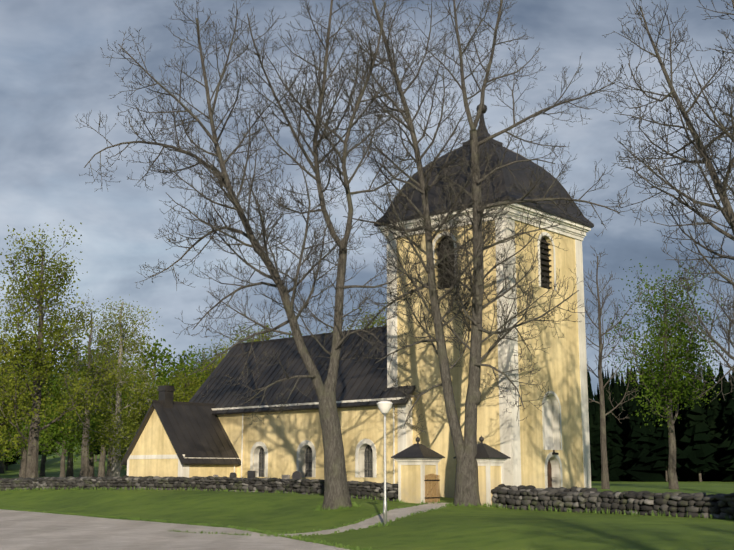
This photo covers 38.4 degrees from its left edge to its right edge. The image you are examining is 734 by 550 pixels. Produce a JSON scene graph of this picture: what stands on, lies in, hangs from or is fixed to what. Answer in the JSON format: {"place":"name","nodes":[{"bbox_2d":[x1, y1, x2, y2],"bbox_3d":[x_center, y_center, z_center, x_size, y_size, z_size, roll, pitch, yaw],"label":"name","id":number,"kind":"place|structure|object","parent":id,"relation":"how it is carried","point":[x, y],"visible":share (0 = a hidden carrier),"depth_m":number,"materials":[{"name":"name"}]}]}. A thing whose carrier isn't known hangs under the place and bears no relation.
{"place":"outdoors","nodes":[
{"label":"outdoors","id":0,"kind":"place"},
{"bbox_2d":[0,509,348,549],"bbox_3d":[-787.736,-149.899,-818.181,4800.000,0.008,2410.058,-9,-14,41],"label":"gravel road","id":1,"kind":"structure","parent":0,"point":[23,530],"depth_m":38.06,"materials":[{"name":"grey gravel"}]},
{"bbox_2d":[127,200,590,497],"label":"church walls","id":2,"kind":"structure","parent":0,"point":[548,446],"depth_m":63.92,"materials":[{"name":"yellow paint"}]},
{"bbox_2d":[120,104,593,464],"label":"roof","id":3,"kind":"structure","parent":2,"relation":"on","point":[195,431],"depth_m":71.04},
{"bbox_2d":[0,441,733,549],"bbox_3d":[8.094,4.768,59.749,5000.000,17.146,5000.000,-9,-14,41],"label":"ground","id":4,"kind":"structure","parent":0,"point":[452,527],"depth_m":44.22,"materials":[{"name":"green plant"}]},
{"bbox_2d":[0,384,21,473],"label":"tree","id":5,"kind":"object","parent":4,"relation":"on","point":[1,467],"depth_m":246.77,"materials":[{"name":"green plant"}]},
{"bbox_2d":[0,328,47,460],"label":"spring tree","id":6,"kind":"object","parent":4,"relation":"on","point":[4,423],"visible":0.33,"depth_m":105.23,"materials":[{"name":"green plant"}]},
{"bbox_2d":[0,354,59,477],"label":"green tree","id":7,"kind":"object","parent":4,"relation":"on","point":[23,462],"visible":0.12,"depth_m":188.35,"materials":[{"name":"green plant"}]},
{"bbox_2d":[1,329,62,477],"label":"tree","id":8,"kind":"object","parent":4,"relation":"on","point":[30,398],"depth_m":202.51,"materials":[{"name":"green plant"}]},
{"bbox_2d":[39,377,63,475],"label":"tree","id":9,"kind":"object","parent":4,"relation":"on","point":[42,469],"depth_m":232.95,"materials":[{"name":"green plant"}]},
{"bbox_2d":[14,365,98,476],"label":"green tree","id":10,"kind":"object","parent":4,"relation":"on","point":[65,445],"visible":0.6,"depth_m":158.12,"materials":[{"name":"green plant"}]},
{"bbox_2d":[0,220,122,477],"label":"spring tree","id":11,"kind":"object","parent":4,"relation":"on","point":[36,383],"visible":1,"depth_m":90.57,"materials":[{"name":"green plant"}]},
{"bbox_2d":[52,337,95,476],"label":"tree","id":12,"kind":"object","parent":4,"relation":"on","point":[69,472],"visible":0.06,"depth_m":212.45,"materials":[{"name":"green plant"}]},
{"bbox_2d":[57,293,127,476],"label":"sparse tree","id":13,"kind":"object","parent":4,"relation":"on","point":[84,470],"visible":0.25,"depth_m":130.59,"materials":[{"name":"green plant"}]},
{"bbox_2d":[70,366,124,476],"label":"tree","id":14,"kind":"object","parent":4,"relation":"on","point":[91,466],"depth_m":221.31,"materials":[{"name":"green plant"}]},
{"bbox_2d":[82,328,133,476],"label":"tree","id":15,"kind":"object","parent":4,"relation":"on","point":[101,469],"visible":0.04,"depth_m":204.33,"materials":[{"name":"green plant"}]},
{"bbox_2d":[53,296,172,476],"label":"birch tree","id":16,"kind":"object","parent":4,"relation":"on","point":[117,432],"visible":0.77,"depth_m":107.37,"materials":[{"name":"green plant"}]},
{"bbox_2d":[80,350,147,476],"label":"green tree","id":17,"kind":"object","parent":4,"relation":"on","point":[108,463],"visible":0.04,"depth_m":176.53,"materials":[{"name":"green plant"}]},
{"bbox_2d":[98,374,182,471],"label":"birch tree","id":18,"kind":"object","parent":4,"relation":"on","point":[141,418],"visible":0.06,"depth_m":113.99,"materials":[{"name":"green plant"}]},
{"bbox_2d":[121,336,181,436],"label":"tree","id":19,"kind":"object","parent":4,"relation":"on","point":[163,357],"visible":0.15,"depth_m":209.77,"materials":[{"name":"green plant"}]},
{"bbox_2d":[136,379,177,419],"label":"green tree","id":20,"kind":"object","parent":4,"relation":"on","point":[156,393],"visible":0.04,"depth_m":189.44,"materials":[{"name":"green plant"}]},
{"bbox_2d":[161,345,201,390],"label":"tree","id":21,"kind":"object","parent":4,"relation":"on","point":[184,354],"visible":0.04,"depth_m":237.21,"materials":[{"name":"green plant"}]},
{"bbox_2d":[156,362,207,401],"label":"spring tree","id":22,"kind":"object","parent":4,"relation":"on","point":[176,397],"visible":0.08,"depth_m":131.42,"materials":[{"name":"green plant"}]},
{"bbox_2d":[174,357,205,395],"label":"tree","id":23,"kind":"object","parent":4,"relation":"on","point":[190,374],"visible":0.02,"depth_m":198.05,"materials":[{"name":"green plant"}]},
{"bbox_2d":[170,344,217,396],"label":"green tree","id":24,"kind":"object","parent":4,"relation":"on","point":[197,364],"visible":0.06,"depth_m":175.58,"materials":[{"name":"green plant"}]},
{"bbox_2d":[0,475,397,500],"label":"stone wall","id":25,"kind":"structure","parent":4,"relation":"on","point":[364,489],"depth_m":66.02,"materials":[{"name":"grey stone"}]},
{"bbox_2d":[180,336,237,401],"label":"spring tree","id":26,"kind":"object","parent":4,"relation":"on","point":[192,391],"visible":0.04,"depth_m":132.38,"materials":[{"name":"green plant"}]},
{"bbox_2d":[229,472,236,477],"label":"gravestone","id":27,"kind":"object","parent":4,"relation":"on","point":[233,474],"visible":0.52,"depth_m":68.47,"materials":[{"name":"stone"}]},
{"bbox_2d":[215,322,280,366],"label":"spring tree","id":28,"kind":"object","parent":4,"relation":"on","point":[247,340],"visible":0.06,"depth_m":124.45,"materials":[{"name":"green plant"}]},
{"bbox_2d":[247,471,255,477],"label":"gravestone","id":29,"kind":"object","parent":4,"relation":"on","point":[250,474],"visible":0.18,"depth_m":66.89,"materials":[{"name":"stone"}]},
{"bbox_2d":[75,0,435,509],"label":"ash tree","id":30,"kind":"object","parent":4,"relation":"on","point":[336,492],"visible":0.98,"depth_m":49.96,"materials":[{"name":"brown plant"}]},
{"bbox_2d":[282,475,289,478],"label":"gravestone","id":31,"kind":"object","parent":4,"relation":"on","point":[285,476],"visible":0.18,"depth_m":66.33,"materials":[{"name":"grey stone"}]},
{"bbox_2d":[292,471,301,478],"bbox_3d":[-4.315,12.812,64.886,0.860,1.480,0.260,-9,-14,41],"label":"gravestone","id":32,"kind":"object","parent":4,"relation":"on","point":[296,474],"visible":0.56,"depth_m":64.89,"materials":[{"name":"stone"}]},
{"bbox_2d":[188,503,447,536],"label":"path gravel","id":33,"kind":"structure","parent":4,"relation":"on","point":[394,514],"depth_m":42.91,"materials":[{"name":"grey gravel"}]},
{"bbox_2d":[343,302,386,329],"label":"spring tree","id":34,"kind":"object","parent":4,"relation":"on","point":[377,322],"visible":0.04,"depth_m":111.81,"materials":[{"name":"green plant"}]},
{"bbox_2d":[4,361,733,481],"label":"forest spruce","id":35,"kind":"object","parent":4,"relation":"on","point":[704,449],"visible":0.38,"depth_m":146.06,"materials":[{"name":"green plant"}]},
{"bbox_2d":[377,401,392,525],"bbox_3d":[0.694,7.271,40.630,0.640,4.840,0.640,-9,-14,41],"label":"lamp post","id":36,"kind":"object","parent":4,"relation":"on","point":[384,407],"visible":0.92,"depth_m":40.72,"materials":[{"name":"metal"}]},
{"bbox_2d":[391,436,444,503],"bbox_3d":[2.675,10.247,55.245,2.232,3.575,1.829,-9,-14,41],"label":"gate post","id":37,"kind":"object","parent":4,"relation":"on","point":[417,462],"visible":0.88,"depth_m":54.76,"materials":[{"name":"yellow paint"}]},
{"bbox_2d":[424,473,439,501],"bbox_3d":[3.367,10.993,54.552,0.076,1.450,1.150,-10,-15,44],"label":"gate leaf","id":38,"kind":"object","parent":37,"relation":"attached to","point":[435,488],"visible":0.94,"depth_m":54.53,"materials":[{"name":"brown wood"}]},
{"bbox_2d":[453,436,510,506],"bbox_3d":[5.734,9.804,52.550,2.232,3.575,1.829,-9,-14,41],"label":"gate post","id":39,"kind":"object","parent":4,"relation":"on","point":[490,460],"visible":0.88,"depth_m":51.84,"materials":[{"name":"yellow paint"}]},
{"bbox_2d":[336,0,642,505],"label":"ash tree","id":40,"kind":"object","parent":4,"relation":"on","point":[466,493],"visible":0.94,"depth_m":53.96,"materials":[{"name":"brown plant"}]},
{"bbox_2d":[491,484,733,519],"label":"stone wall","id":41,"kind":"structure","parent":4,"relation":"on","point":[581,499],"depth_m":45.12,"materials":[{"name":"grey stone"}]},
{"bbox_2d":[583,246,645,488],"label":"bare tree","id":42,"kind":"object","parent":4,"relation":"on","point":[605,484],"visible":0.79,"depth_m":84.85,"materials":[{"name":"brown plant"}]},
{"bbox_2d":[591,257,727,489],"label":"green tree","id":43,"kind":"object","parent":4,"relation":"on","point":[665,375],"visible":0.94,"depth_m":86.28,"materials":[{"name":"green plant"}]},
{"bbox_2d":[597,0,733,400],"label":"ash tree","id":44,"kind":"object","parent":4,"relation":"on","point":[726,210],"visible":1,"depth_m":38.39,"materials":[{"name":"brown plant"}]},
{"bbox_2d":[676,235,733,386],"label":"bare tree","id":45,"kind":"object","parent":4,"relation":"on","point":[711,345],"visible":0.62,"depth_m":75.26,"materials":[{"name":"brown plant"}]},
{"bbox_2d":[0,0,733,398],"label":"sky","id":46,"kind":"structure","parent":0,"point":[54,70],"materials":[{"name":"grey"}]}
]}

